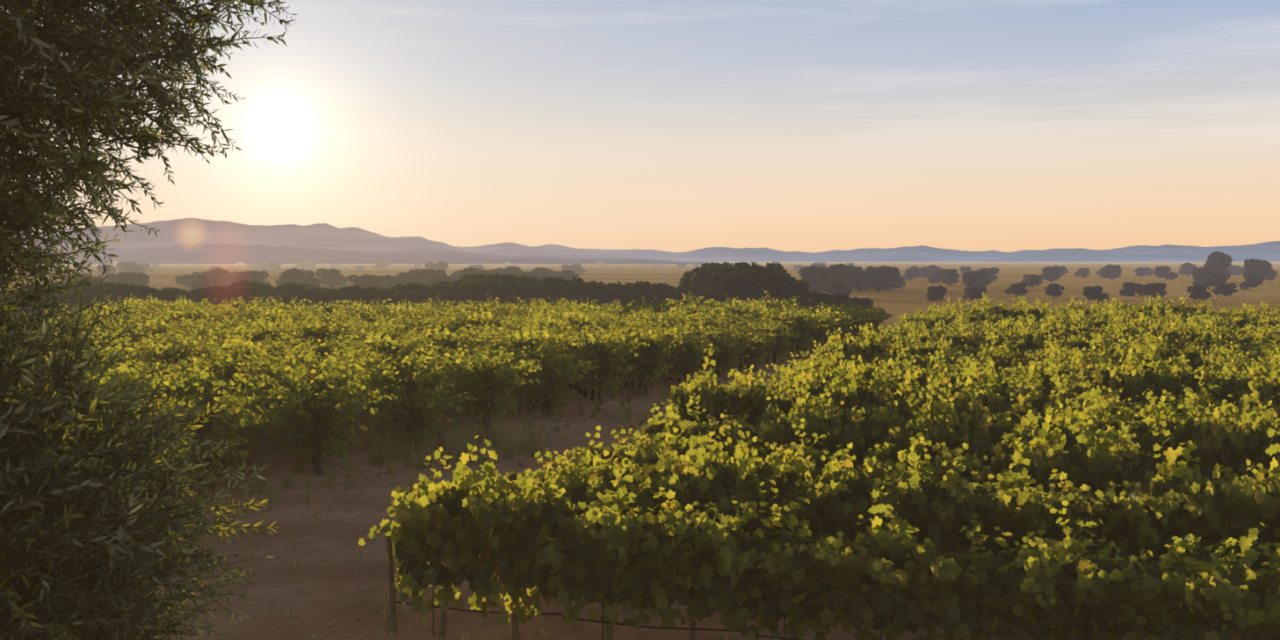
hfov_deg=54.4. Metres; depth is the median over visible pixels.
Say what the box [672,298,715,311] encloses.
vine
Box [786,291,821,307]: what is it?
tree
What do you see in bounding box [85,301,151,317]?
vine
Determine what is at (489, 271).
tree
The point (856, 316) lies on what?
vine
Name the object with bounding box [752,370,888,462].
vine
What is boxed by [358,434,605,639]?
vine
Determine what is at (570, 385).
vine
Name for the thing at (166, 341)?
vine
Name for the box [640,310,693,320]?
vine
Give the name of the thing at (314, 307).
vine
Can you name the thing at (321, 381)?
vine
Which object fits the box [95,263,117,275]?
tree
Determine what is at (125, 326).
vine
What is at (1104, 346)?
vine
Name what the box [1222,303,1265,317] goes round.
vine
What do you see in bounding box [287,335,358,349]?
vine
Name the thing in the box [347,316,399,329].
vine
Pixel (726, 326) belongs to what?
vine
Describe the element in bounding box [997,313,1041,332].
vine
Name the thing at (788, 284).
tree
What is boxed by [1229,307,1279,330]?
vine
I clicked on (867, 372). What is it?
vine
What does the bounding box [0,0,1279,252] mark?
sky
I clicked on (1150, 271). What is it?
tree
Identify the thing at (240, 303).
vine
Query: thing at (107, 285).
tree
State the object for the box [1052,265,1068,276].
tree
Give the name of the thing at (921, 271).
tree
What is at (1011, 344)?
vine
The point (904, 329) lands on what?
vine
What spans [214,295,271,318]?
vine
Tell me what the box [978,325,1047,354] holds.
vine
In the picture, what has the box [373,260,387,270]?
tree
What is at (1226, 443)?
vine
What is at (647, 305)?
vine
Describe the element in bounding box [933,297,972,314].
vine
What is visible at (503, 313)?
vine
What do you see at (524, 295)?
tree
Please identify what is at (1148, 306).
vine
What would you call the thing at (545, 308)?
vine
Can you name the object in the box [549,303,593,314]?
vine
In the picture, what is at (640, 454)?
vine
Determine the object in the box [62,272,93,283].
tree
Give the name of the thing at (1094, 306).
vine
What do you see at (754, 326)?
vine
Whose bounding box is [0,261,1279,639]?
ground
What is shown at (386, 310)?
vine
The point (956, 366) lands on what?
vine
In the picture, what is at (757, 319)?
vine
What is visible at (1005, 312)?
vine
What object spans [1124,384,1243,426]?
vine
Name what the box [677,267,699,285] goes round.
tree
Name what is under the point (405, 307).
vine
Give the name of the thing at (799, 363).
vine
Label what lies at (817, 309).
vine
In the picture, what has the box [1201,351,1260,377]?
vine
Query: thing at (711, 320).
vine
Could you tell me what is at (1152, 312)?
vine
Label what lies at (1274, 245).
hills
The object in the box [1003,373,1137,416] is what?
vine
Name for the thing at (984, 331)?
vine
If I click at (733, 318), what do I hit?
vine
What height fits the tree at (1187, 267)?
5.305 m
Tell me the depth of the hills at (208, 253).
2043.35 m
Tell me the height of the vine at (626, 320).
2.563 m
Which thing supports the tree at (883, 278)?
on the ground
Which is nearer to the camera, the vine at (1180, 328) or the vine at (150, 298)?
the vine at (1180, 328)
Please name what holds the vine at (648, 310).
on the ground
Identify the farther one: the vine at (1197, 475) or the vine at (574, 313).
the vine at (574, 313)
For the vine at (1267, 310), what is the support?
on the ground
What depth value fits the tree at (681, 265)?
772.12 m
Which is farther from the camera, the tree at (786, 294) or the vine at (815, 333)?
the tree at (786, 294)
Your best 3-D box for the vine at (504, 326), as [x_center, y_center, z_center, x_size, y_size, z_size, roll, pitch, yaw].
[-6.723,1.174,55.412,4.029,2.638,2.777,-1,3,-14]
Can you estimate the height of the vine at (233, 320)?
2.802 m
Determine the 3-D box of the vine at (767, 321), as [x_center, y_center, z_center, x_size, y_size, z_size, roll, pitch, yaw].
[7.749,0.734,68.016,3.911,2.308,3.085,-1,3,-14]
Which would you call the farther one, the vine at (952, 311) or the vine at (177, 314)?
the vine at (952, 311)
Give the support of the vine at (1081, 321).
on the ground
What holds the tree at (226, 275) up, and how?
on the ground
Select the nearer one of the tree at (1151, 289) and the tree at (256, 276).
the tree at (1151, 289)
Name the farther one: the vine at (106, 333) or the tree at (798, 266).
the tree at (798, 266)
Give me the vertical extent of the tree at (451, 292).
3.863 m
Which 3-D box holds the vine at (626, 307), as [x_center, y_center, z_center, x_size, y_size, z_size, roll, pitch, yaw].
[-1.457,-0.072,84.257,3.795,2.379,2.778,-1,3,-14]
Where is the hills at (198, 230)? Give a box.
[3,217,708,262]
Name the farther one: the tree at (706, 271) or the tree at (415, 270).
the tree at (415, 270)
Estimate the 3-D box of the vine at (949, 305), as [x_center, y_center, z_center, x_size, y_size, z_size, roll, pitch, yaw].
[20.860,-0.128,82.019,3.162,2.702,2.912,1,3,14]
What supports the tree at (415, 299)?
on the ground
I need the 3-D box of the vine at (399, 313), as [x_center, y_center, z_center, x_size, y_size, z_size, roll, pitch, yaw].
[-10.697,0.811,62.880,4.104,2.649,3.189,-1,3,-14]
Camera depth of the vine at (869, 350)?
41.76 m
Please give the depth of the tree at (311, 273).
202.98 m
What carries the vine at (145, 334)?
on the ground
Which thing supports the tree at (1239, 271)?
on the ground
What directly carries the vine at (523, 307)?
on the ground
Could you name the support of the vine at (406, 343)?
on the ground
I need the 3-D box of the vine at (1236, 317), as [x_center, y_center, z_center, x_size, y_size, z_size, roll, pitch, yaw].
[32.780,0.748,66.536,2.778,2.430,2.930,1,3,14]
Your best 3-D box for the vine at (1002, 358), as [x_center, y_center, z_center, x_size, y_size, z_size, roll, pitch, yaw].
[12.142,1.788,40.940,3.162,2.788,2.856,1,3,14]
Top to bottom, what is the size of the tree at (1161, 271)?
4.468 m
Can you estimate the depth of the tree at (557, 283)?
100.00 m
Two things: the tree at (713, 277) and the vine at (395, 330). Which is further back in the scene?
the tree at (713, 277)
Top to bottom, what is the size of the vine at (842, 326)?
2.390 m
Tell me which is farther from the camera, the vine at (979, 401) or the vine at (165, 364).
the vine at (165, 364)
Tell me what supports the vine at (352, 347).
on the ground
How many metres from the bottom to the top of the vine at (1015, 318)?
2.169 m
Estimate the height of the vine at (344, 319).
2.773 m
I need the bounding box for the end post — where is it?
[385,535,397,633]
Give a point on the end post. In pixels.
(393, 604)
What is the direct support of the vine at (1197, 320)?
on the ground
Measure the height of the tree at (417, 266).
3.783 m
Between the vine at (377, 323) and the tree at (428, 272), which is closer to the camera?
the vine at (377, 323)
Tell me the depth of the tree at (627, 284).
104.68 m
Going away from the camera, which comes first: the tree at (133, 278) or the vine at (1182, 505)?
the vine at (1182, 505)
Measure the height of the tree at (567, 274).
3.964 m
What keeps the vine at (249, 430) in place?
on the ground
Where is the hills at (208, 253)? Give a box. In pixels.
[12,242,715,263]
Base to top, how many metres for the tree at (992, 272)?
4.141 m
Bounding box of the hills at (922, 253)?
[455,244,1279,261]
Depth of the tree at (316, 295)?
91.62 m
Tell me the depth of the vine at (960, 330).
52.59 m
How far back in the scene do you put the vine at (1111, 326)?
54.05 m
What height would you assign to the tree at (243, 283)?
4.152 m
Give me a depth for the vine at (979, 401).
26.52 m
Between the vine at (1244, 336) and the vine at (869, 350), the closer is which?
the vine at (869, 350)
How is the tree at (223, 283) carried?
on the ground
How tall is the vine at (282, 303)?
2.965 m
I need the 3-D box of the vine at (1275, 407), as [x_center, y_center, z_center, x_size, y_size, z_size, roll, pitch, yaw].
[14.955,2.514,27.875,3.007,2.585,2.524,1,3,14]
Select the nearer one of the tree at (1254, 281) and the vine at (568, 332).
the vine at (568, 332)
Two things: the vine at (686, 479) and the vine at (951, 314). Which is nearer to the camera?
the vine at (686, 479)
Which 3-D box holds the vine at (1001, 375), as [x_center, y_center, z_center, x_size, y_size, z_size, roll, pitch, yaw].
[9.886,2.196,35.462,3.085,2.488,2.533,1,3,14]
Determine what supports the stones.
on the ground
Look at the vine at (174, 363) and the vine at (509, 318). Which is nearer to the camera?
the vine at (174, 363)
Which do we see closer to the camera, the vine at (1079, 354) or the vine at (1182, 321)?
the vine at (1079, 354)
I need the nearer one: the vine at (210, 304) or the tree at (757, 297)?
the vine at (210, 304)
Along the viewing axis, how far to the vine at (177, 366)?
32.83 m
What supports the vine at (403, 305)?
on the ground
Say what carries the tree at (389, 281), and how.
on the ground
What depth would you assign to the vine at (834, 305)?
84.89 m
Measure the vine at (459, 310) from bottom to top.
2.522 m
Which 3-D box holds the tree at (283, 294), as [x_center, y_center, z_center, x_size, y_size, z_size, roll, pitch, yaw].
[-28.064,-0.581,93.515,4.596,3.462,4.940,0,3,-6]
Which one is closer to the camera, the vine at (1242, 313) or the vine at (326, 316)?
the vine at (326, 316)
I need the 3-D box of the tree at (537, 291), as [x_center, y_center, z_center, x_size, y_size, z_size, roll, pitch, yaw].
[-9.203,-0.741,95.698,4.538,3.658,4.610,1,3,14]
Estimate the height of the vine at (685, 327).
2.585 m
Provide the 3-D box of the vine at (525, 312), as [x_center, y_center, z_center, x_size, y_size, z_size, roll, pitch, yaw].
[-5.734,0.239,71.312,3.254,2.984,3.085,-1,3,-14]
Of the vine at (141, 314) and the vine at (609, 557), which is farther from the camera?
the vine at (141, 314)
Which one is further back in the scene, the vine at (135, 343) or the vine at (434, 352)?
the vine at (135, 343)
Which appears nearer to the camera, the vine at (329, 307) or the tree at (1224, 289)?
the vine at (329, 307)
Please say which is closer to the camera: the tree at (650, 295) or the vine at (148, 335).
the vine at (148, 335)
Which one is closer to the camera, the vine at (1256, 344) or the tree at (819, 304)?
the vine at (1256, 344)
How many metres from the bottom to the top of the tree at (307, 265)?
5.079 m
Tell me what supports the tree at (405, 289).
on the ground
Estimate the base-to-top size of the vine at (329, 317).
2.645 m
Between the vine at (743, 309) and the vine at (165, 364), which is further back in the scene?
the vine at (743, 309)
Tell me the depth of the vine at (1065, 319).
65.69 m
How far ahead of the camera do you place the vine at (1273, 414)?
25.81 m
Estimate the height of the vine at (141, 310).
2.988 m
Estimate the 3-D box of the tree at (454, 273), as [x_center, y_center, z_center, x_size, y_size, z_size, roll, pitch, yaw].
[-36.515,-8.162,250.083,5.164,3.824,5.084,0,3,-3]
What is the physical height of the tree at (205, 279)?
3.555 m
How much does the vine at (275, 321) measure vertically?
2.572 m
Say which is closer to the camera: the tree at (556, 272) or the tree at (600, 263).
the tree at (556, 272)
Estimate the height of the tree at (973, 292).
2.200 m
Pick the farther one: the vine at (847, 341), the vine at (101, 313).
the vine at (101, 313)
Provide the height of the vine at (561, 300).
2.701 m
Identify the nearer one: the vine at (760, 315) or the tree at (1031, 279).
the vine at (760, 315)
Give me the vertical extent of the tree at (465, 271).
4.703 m
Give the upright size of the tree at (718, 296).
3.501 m
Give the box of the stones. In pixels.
[137,400,665,639]
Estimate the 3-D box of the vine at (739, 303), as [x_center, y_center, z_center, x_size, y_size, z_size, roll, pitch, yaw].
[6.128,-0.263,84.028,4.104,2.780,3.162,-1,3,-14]
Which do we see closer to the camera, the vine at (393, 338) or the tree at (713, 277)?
the vine at (393, 338)
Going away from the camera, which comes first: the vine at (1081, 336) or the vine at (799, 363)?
the vine at (799, 363)
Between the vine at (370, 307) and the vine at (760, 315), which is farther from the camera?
the vine at (370, 307)
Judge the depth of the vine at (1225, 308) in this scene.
77.73 m
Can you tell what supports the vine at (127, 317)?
on the ground
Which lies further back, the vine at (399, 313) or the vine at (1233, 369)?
the vine at (399, 313)
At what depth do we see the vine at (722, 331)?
57.48 m
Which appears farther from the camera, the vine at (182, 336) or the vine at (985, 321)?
the vine at (985, 321)
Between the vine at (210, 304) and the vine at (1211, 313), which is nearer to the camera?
the vine at (1211, 313)
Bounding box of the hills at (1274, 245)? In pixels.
[1011,240,1279,252]
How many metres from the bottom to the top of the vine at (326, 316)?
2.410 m
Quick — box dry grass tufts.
[100,346,821,639]
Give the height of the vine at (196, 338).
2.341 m
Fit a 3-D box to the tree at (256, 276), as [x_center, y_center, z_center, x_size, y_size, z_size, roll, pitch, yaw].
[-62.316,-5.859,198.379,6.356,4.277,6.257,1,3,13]
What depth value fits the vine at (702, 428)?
24.90 m
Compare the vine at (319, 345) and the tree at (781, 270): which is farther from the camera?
the tree at (781, 270)
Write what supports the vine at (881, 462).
on the ground
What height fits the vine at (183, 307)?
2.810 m
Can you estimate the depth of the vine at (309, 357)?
37.21 m
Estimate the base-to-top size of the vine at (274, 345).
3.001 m
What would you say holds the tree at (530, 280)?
on the ground
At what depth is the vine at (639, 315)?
67.18 m
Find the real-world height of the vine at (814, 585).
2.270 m
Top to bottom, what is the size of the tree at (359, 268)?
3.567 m
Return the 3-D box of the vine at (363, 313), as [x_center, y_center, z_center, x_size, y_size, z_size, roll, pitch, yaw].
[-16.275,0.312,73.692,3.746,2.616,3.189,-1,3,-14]
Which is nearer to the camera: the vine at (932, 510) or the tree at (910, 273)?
the vine at (932, 510)
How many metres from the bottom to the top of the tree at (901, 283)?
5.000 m
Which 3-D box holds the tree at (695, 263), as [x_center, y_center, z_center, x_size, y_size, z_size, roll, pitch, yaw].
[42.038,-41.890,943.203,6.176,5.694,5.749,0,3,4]
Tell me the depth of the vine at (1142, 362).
34.70 m
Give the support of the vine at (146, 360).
on the ground
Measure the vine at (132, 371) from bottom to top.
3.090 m
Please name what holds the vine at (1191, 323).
on the ground
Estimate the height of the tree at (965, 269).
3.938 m
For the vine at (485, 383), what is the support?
on the ground
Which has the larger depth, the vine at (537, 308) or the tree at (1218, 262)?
the tree at (1218, 262)
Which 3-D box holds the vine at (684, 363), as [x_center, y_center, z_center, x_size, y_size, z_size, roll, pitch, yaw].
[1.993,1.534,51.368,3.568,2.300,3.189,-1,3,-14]
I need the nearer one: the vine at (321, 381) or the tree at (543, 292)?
the vine at (321, 381)
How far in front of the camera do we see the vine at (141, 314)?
69.40 m
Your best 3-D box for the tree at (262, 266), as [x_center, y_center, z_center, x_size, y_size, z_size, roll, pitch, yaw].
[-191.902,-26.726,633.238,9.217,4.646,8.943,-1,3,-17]
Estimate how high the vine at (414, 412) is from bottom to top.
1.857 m
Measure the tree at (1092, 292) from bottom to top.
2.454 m
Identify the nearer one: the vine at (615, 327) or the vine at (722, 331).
the vine at (615, 327)
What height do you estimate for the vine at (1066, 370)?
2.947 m
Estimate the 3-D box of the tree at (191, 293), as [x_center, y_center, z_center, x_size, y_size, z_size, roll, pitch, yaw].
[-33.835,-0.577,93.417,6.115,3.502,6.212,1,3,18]
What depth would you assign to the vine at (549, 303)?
73.68 m
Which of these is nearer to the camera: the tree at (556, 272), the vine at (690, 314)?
the vine at (690, 314)
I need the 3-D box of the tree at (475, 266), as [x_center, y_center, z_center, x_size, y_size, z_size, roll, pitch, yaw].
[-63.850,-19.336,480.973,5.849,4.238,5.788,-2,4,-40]
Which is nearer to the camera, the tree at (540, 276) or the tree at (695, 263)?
the tree at (540, 276)
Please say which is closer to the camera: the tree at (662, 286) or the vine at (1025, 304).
the vine at (1025, 304)
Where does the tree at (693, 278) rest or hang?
on the ground
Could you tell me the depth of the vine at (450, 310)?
66.73 m
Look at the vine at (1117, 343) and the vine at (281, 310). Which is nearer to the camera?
the vine at (1117, 343)
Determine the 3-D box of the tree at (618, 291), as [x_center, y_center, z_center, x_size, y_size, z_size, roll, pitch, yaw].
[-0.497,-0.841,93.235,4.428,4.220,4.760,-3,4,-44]
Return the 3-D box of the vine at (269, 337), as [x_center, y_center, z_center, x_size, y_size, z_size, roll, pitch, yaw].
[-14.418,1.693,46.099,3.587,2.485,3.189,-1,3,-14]
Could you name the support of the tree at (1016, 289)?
on the ground
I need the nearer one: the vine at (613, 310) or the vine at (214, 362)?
the vine at (214, 362)
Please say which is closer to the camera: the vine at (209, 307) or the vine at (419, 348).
the vine at (419, 348)
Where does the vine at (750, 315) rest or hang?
on the ground
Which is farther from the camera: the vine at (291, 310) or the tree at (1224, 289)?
the tree at (1224, 289)
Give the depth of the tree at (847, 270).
216.11 m
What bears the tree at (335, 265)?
on the ground
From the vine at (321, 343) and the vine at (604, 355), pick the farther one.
the vine at (321, 343)
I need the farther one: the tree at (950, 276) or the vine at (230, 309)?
the tree at (950, 276)
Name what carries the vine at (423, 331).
on the ground
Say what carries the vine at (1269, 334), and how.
on the ground
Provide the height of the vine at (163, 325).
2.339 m
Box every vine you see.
[25,319,110,351]
[28,307,86,330]
[33,309,101,332]
[35,316,60,339]
[38,330,155,372]
[38,357,108,378]
[52,368,193,467]
[54,322,130,338]
[54,328,129,345]
[58,303,108,315]
[63,330,151,361]
[63,346,185,438]
[73,303,129,323]
[78,316,143,339]
[84,314,152,332]
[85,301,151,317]
[90,336,142,355]
[93,296,152,317]
[96,326,189,346]
[98,338,172,352]
[98,347,151,372]
[98,356,196,426]
[101,361,211,424]
[106,321,175,352]
[108,291,166,310]
[110,314,152,325]
[111,305,168,325]
[112,351,205,397]
[114,380,172,464]
[122,292,166,306]
[122,307,178,319]
[122,325,193,339]
[125,346,209,373]
[127,310,202,337]
[128,321,224,372]
[137,298,194,316]
[138,307,213,329]
[139,369,275,497]
[143,319,195,333]
[144,392,302,468]
[150,325,224,351]
[151,296,223,323]
[153,295,202,310]
[157,326,238,347]
[159,352,294,463]
[160,294,209,307]
[166,315,235,343]
[166,327,219,346]
[168,345,292,436]
[171,303,229,314]
[174,301,223,318]
[179,318,250,342]
[180,340,294,406]
[183,335,292,376]
[184,325,305,395]
[185,302,235,312]
[188,308,258,330]
[188,313,250,332]
[194,297,239,310]
[195,298,242,307]
[199,327,306,357]
[204,305,264,325]
[205,307,272,318]
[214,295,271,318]
[215,331,296,361]
[218,309,305,338]
[222,312,308,332]
[224,311,301,346]
[224,311,308,341]
[229,295,279,310]
[232,371,401,474]
[237,300,274,311]
[243,300,314,324]
[243,310,301,327]
[244,313,300,338]
[251,304,313,319]
[254,346,379,430]
[257,360,396,450]
[260,304,317,315]
[262,296,315,312]
[267,296,314,309]
[268,348,387,401]
[274,336,375,396]
[274,339,376,415]
[280,332,365,357]
[286,310,364,344]
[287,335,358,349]
[289,308,360,330]
[289,342,365,359]
[291,307,360,325]
[291,330,345,346]
[293,300,358,319]
[293,338,367,349]
[301,303,357,323]
[303,298,350,313]
[308,313,361,330]
[309,303,351,315]
[311,310,356,322]
[331,296,394,316]
[336,322,446,359]
[339,298,392,310]
[339,315,421,346]
[339,325,444,360]
[341,303,394,320]
[342,312,391,327]
[343,344,470,411]
[344,332,416,352]
[345,312,399,334]
[347,310,390,322]
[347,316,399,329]
[348,320,409,336]
[351,350,462,428]
[353,380,479,451]
[358,343,433,362]
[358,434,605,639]
[362,345,425,412]
[376,298,441,318]
[380,299,423,312]
[382,300,433,314]
[383,299,416,310]
[385,301,435,321]
[386,310,456,330]
[391,307,460,332]
[394,317,490,389]
[396,315,462,337]
[404,324,470,341]
[407,328,459,359]
[414,294,465,311]
[417,344,511,390]
[418,326,468,354]
[418,337,493,361]
[419,347,517,413]
[421,339,544,432]
[422,303,473,314]
[429,355,530,423]
[431,300,481,318]
[440,303,507,332]
[442,313,501,330]
[443,307,491,322]
[446,320,507,353]
[449,316,521,354]
[452,300,503,308]
[455,321,552,357]
[457,293,516,314]
[462,316,579,400]
[462,318,546,393]
[468,304,523,318]
[471,303,506,315]
[471,425,657,516]
[475,335,592,407]
[486,344,602,416]
[489,306,564,328]
[491,297,529,306]
[492,306,573,330]
[502,306,580,332]
[503,295,551,315]
[506,301,555,316]
[511,316,582,339]
[513,297,565,318]
[514,296,578,307]
[517,450,766,639]
[520,300,590,320]
[520,303,557,318]
[525,299,590,310]
[526,324,598,343]
[535,305,596,320]
[542,301,629,331]
[544,310,596,324]
[544,318,625,397]
[548,325,649,404]
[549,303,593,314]
[552,298,609,310]
[557,301,595,317]
[559,331,597,390]
[562,405,717,477]
[571,315,622,332]
[578,297,627,312]
[578,318,637,339]
[580,318,650,378]
[581,300,629,316]
[581,304,626,323]
[585,305,607,319]
[590,308,630,318]
[593,313,669,332]
[594,310,641,331]
[595,330,665,388]
[600,314,687,394]
[607,298,653,316]
[608,318,667,332]
[610,394,759,458]
[614,301,643,317]
[615,306,655,320]
[617,304,671,325]
[622,319,718,380]
[626,424,817,553]
[628,295,673,310]
[629,303,694,325]
[635,325,697,373]
[636,308,704,329]
[637,299,683,313]
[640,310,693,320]
[641,318,730,361]
[650,329,723,383]
[650,343,790,431]
[656,307,694,318]
[664,291,717,309]
[664,298,718,316]
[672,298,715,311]
[672,307,733,330]
[673,314,735,370]
[676,330,766,376]
[688,322,746,331]
[694,303,743,321]
[699,294,752,313]
[701,311,755,325]
[702,300,770,318]
[705,417,857,484]
[706,320,764,363]
[713,296,746,308]
[717,312,772,332]
[719,324,783,370]
[723,319,786,356]
[724,306,766,321]
[724,368,804,387]
[727,478,938,639]
[729,359,818,401]
[730,296,779,306]
[734,308,776,325]
[737,301,776,311]
[740,319,801,363]
[745,311,822,347]
[746,289,798,308]
[748,300,789,315]
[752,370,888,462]
[757,300,831,358]
[766,296,813,314]
[773,354,918,419]
[775,355,847,380]
[776,306,849,352]
[783,301,850,344]
[786,339,867,374]
[795,435,1019,555]
[796,297,847,315]
[809,306,861,342]
[810,307,861,316]
[810,325,888,360]
[812,340,904,389]
[816,322,904,369]
[818,297,866,310]
[825,301,873,336]
[828,304,882,342]
[829,361,919,395]
[839,302,896,339]
[850,427,1001,492]
[867,313,924,339]
[868,348,947,376]
[871,322,917,347]
[875,376,1031,469]
[876,352,1009,442]
[878,360,932,374]
[891,329,961,358]
[892,336,966,372]
[893,349,1003,390]
[895,320,937,336]
[898,303,954,329]
[903,318,943,332]
[903,319,982,354]
[907,303,958,323]
[914,334,972,356]
[924,361,1055,412]
[924,499,1171,639]
[930,316,984,342]
[931,307,958,315]
[932,297,969,310]
[932,306,964,315]
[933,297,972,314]
[941,315,988,335]
[942,436,1163,574]
[944,355,1019,377]
[945,315,993,331]
[946,303,1003,326]
[947,354,1028,385]
[948,313,990,327]
[958,317,986,329]
[960,332,1041,374]
[961,343,1024,358]
[965,291,1013,322]
[968,336,1032,356]
[970,296,1006,309]
[975,313,1047,341]
[978,318,1026,336]
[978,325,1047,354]
[978,398,1167,513]
[993,389,1154,454]
[994,315,1036,325]
[995,307,1045,328]
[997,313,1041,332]
[1000,355,1099,401]
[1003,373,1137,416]
[1007,377,1120,433]
[1008,296,1054,322]
[1011,301,1048,310]
[1012,297,1042,309]
[1016,347,1106,379]
[1019,337,1120,387]
[1020,333,1101,359]
[1033,330,1121,365]
[1034,312,1102,340]
[1036,343,1086,353]
[1039,303,1091,323]
[1040,306,1085,322]
[1042,323,1101,344]
[1042,323,1106,353]
[1045,308,1097,332]
[1050,296,1089,310]
[1052,296,1099,316]
[1084,334,1210,408]
[1088,306,1133,323]
[1089,296,1128,310]
[1092,299,1138,313]
[1092,309,1142,333]
[1092,316,1147,335]
[1095,299,1139,318]
[1097,310,1157,332]
[1097,325,1175,354]
[1099,314,1178,342]
[1111,331,1172,350]
[1112,319,1220,374]
[1118,521,1279,639]
[1119,351,1214,377]
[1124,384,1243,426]
[1125,294,1160,309]
[1130,369,1251,419]
[1132,305,1181,324]
[1132,419,1279,585]
[1134,440,1277,498]
[1135,291,1179,316]
[1136,304,1169,318]
[1136,317,1165,325]
[1138,376,1279,483]
[1142,307,1186,322]
[1151,316,1190,326]
[1153,311,1205,328]
[1158,311,1229,347]
[1160,319,1232,335]
[1164,312,1217,332]
[1169,296,1207,313]
[1172,325,1251,357]
[1175,344,1258,361]
[1176,299,1223,318]
[1182,305,1234,323]
[1183,313,1245,331]
[1193,342,1279,408]
[1194,345,1254,369]
[1197,340,1277,376]
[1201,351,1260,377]
[1213,307,1239,313]
[1214,313,1279,337]
[1217,354,1279,381]
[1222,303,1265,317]
[1222,305,1261,317]
[1227,310,1272,323]
[1228,303,1278,320]
[1228,316,1279,347]
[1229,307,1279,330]
[1229,323,1276,339]
[1233,326,1279,355]
[1237,391,1279,419]
[1243,341,1279,364]
[1251,302,1279,313]
[1258,349,1279,367]
[1261,399,1277,425]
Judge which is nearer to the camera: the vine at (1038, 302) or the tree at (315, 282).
the vine at (1038, 302)
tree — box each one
[0,0,298,639]
[4,283,31,308]
[10,283,69,318]
[42,288,102,311]
[60,289,106,312]
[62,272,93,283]
[63,281,95,290]
[74,261,94,271]
[75,276,105,284]
[87,282,125,290]
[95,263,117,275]
[99,283,190,306]
[103,273,123,282]
[113,271,150,285]
[115,260,138,272]
[121,264,145,273]
[137,262,152,273]
[144,296,193,303]
[148,294,173,302]
[149,286,180,291]
[151,263,159,269]
[155,294,189,299]
[164,289,223,303]
[174,274,195,287]
[186,286,206,294]
[188,273,221,288]
[191,271,204,280]
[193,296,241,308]
[201,284,259,299]
[202,267,233,286]
[209,265,221,270]
[211,285,261,297]
[213,276,227,286]
[227,270,243,281]
[227,279,273,287]
[227,283,277,292]
[232,269,274,286]
[236,261,244,266]
[236,293,279,306]
[238,289,296,306]
[245,261,258,268]
[253,262,269,270]
[267,261,281,270]
[274,267,315,286]
[276,282,325,294]
[278,271,310,284]
[292,287,347,309]
[293,260,304,268]
[299,261,316,269]
[302,277,321,288]
[315,267,348,287]
[330,284,382,307]
[331,262,340,268]
[347,274,388,289]
[349,287,417,308]
[354,265,364,271]
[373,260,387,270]
[376,274,402,287]
[379,260,391,267]
[388,281,432,297]
[394,282,446,301]
[396,271,426,285]
[401,291,448,306]
[407,267,426,272]
[412,263,423,268]
[419,268,446,286]
[424,260,448,274]
[426,274,453,285]
[431,279,463,289]
[436,283,477,299]
[441,297,485,307]
[449,269,461,276]
[453,276,492,285]
[454,267,487,281]
[455,281,520,306]
[460,272,489,281]
[469,264,482,267]
[477,278,532,298]
[478,269,493,274]
[484,272,527,282]
[487,267,507,274]
[494,273,542,285]
[499,289,541,306]
[504,266,523,274]
[510,287,545,301]
[513,270,537,276]
[516,286,548,303]
[527,274,551,280]
[527,285,552,304]
[532,267,554,276]
[532,281,552,304]
[540,275,584,305]
[549,270,559,276]
[553,280,607,307]
[556,269,579,280]
[560,264,571,271]
[570,263,585,274]
[590,287,617,309]
[596,260,605,266]
[597,280,658,310]
[609,282,636,287]
[624,289,683,308]
[629,296,650,307]
[651,282,696,293]
[653,262,662,267]
[676,261,687,268]
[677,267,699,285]
[679,289,730,306]
[684,261,723,282]
[689,269,703,284]
[691,260,699,267]
[691,260,759,289]
[700,264,783,296]
[708,269,768,306]
[739,294,770,302]
[746,261,790,276]
[750,265,779,274]
[750,271,808,303]
[751,289,799,304]
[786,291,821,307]
[793,264,802,269]
[797,277,810,289]
[798,265,844,291]
[804,302,833,308]
[806,292,846,306]
[810,263,826,266]
[815,291,853,306]
[817,270,848,291]
[824,280,852,294]
[828,263,863,285]
[846,270,871,290]
[849,296,884,315]
[863,265,905,289]
[863,266,899,290]
[872,269,902,289]
[900,267,919,279]
[910,265,928,277]
[920,267,935,278]
[924,264,940,270]
[925,285,947,301]
[926,267,957,282]
[940,268,959,285]
[959,266,975,274]
[961,270,992,288]
[962,286,987,301]
[976,267,999,281]
[1004,282,1028,296]
[1019,274,1042,286]
[1040,266,1063,282]
[1044,282,1064,296]
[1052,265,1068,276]
[1073,267,1090,277]
[1081,285,1109,302]
[1096,267,1104,274]
[1099,264,1121,279]
[1119,282,1142,296]
[1133,267,1148,276]
[1135,282,1167,298]
[1143,267,1153,275]
[1152,265,1178,280]
[1178,261,1196,275]
[1186,283,1211,300]
[1191,266,1203,281]
[1191,268,1214,280]
[1191,272,1227,289]
[1201,251,1232,279]
[1211,282,1237,296]
[1223,265,1239,274]
[1232,266,1246,275]
[1238,275,1260,289]
[1243,258,1278,284]
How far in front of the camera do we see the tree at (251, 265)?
732.57 m
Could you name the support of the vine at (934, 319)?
on the ground
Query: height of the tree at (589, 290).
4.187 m
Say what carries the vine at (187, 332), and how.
on the ground
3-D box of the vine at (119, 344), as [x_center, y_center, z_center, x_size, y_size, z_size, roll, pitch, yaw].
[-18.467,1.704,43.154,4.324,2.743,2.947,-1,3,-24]
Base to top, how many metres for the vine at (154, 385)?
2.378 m
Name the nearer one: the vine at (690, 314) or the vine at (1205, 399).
the vine at (1205, 399)
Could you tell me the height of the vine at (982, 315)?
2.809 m
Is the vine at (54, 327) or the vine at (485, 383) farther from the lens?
the vine at (54, 327)
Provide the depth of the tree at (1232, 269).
439.69 m
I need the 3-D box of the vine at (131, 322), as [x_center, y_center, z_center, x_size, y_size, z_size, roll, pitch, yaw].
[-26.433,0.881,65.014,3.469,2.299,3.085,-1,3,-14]
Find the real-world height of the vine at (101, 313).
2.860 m
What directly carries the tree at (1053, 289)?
on the ground
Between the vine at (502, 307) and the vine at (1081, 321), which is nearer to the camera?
the vine at (1081, 321)
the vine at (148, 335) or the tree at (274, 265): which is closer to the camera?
the vine at (148, 335)

